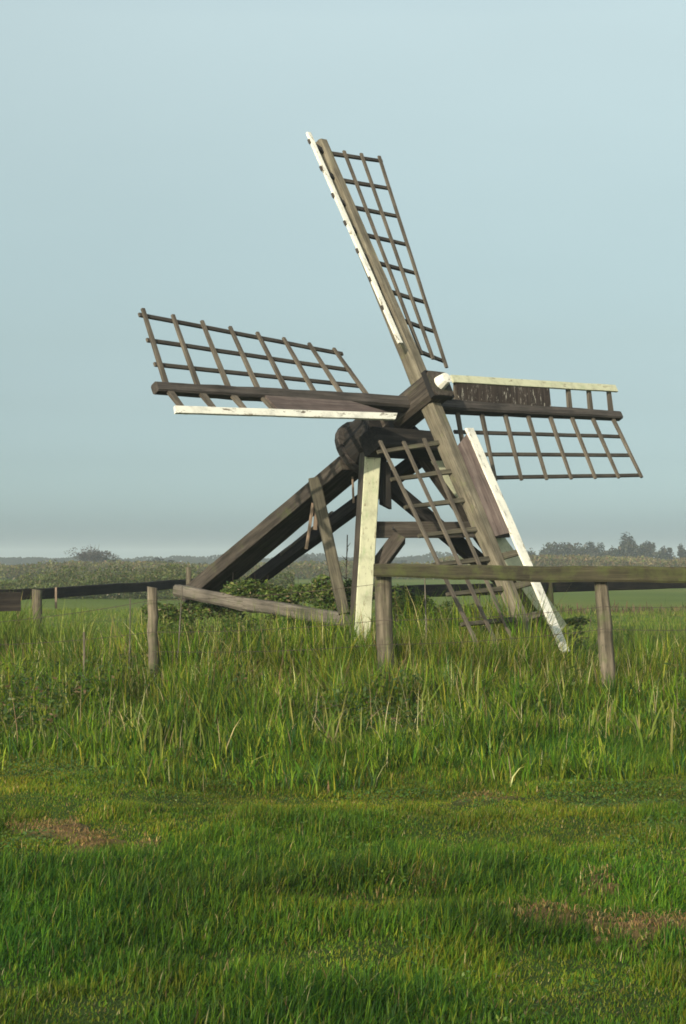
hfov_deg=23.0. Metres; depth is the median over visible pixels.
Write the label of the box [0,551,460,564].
wood
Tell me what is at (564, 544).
tree
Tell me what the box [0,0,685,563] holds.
sky
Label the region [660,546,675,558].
tree
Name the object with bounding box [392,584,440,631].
weed bush
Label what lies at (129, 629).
dry stalk
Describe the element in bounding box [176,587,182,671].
dry stalk
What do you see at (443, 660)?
tall grass
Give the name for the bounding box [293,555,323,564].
tree
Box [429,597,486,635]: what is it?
weed bush
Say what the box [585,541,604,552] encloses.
tree
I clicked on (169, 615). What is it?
weed bush
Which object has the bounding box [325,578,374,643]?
weed bush
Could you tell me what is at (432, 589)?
field
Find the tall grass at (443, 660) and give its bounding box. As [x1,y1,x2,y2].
[0,579,685,799]
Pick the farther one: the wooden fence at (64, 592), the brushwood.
the brushwood
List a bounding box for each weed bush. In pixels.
[139,598,188,639]
[158,620,222,643]
[176,600,231,642]
[217,577,273,636]
[218,619,266,658]
[256,583,311,632]
[261,630,314,655]
[298,571,351,645]
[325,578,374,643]
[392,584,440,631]
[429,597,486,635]
[563,614,597,661]
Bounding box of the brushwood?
[527,541,685,565]
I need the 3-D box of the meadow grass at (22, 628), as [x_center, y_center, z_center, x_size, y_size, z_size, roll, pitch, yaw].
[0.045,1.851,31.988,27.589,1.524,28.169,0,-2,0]
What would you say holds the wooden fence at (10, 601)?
on the ground at (662, 600)
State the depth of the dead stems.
13.48 m
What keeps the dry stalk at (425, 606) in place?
on the ground at (662, 600)
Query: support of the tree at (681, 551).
on the ground at (662, 600)
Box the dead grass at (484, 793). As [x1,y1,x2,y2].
[4,788,685,946]
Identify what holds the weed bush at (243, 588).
on the ground at (662, 600)
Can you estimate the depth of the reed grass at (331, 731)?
13.09 m
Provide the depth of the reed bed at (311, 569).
142.22 m
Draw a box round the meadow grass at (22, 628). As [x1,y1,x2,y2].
[0,590,685,665]
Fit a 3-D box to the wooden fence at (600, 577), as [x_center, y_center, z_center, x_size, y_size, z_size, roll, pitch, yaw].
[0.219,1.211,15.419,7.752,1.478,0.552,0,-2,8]
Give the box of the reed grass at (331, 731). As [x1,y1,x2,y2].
[0,654,685,768]
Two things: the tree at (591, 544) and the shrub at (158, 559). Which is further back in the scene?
the tree at (591, 544)
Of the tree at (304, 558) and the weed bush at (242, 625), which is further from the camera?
the tree at (304, 558)
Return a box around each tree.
[65,545,118,562]
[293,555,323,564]
[391,559,413,563]
[554,542,575,553]
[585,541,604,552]
[619,532,638,547]
[640,540,655,555]
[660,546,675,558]
[677,544,685,558]
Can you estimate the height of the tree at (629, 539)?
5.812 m
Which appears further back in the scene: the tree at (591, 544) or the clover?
the tree at (591, 544)
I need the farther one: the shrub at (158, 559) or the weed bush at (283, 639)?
the shrub at (158, 559)
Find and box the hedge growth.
[0,562,295,599]
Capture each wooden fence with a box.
[0,564,685,691]
[0,567,192,630]
[0,592,20,610]
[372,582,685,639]
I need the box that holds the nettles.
[0,645,685,749]
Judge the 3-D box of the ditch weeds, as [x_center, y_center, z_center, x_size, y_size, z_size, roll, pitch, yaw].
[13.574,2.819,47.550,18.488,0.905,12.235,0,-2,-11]
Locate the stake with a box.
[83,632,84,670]
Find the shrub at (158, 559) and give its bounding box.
[146,557,174,562]
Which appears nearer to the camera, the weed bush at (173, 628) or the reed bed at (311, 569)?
the weed bush at (173, 628)
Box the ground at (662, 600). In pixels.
[0,564,685,1023]
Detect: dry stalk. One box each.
[129,598,130,665]
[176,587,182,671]
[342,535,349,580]
[424,578,426,644]
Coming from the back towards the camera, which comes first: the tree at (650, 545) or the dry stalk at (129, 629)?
the tree at (650, 545)
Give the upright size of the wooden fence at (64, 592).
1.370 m
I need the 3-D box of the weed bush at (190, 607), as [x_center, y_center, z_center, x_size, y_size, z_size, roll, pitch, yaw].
[-1.645,1.534,20.271,0.913,0.984,0.478,0,-2,0]
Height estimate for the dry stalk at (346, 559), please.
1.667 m
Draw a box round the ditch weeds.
[555,599,685,616]
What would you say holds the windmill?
on the ground at (662, 600)
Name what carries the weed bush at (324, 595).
on the ground at (662, 600)
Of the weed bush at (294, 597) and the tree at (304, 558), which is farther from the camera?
the tree at (304, 558)
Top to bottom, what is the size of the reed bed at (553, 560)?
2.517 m
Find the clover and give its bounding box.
[0,751,685,1023]
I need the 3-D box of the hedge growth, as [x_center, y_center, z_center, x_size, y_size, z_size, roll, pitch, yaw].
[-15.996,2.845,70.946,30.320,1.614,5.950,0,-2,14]
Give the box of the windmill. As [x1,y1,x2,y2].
[138,132,642,655]
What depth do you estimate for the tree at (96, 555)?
189.54 m
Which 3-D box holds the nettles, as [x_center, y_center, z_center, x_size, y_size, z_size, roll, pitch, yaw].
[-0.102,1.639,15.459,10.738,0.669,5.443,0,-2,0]
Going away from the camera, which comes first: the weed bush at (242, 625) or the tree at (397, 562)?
the weed bush at (242, 625)
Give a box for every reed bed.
[0,559,469,579]
[439,554,685,566]
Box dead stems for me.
[0,629,684,754]

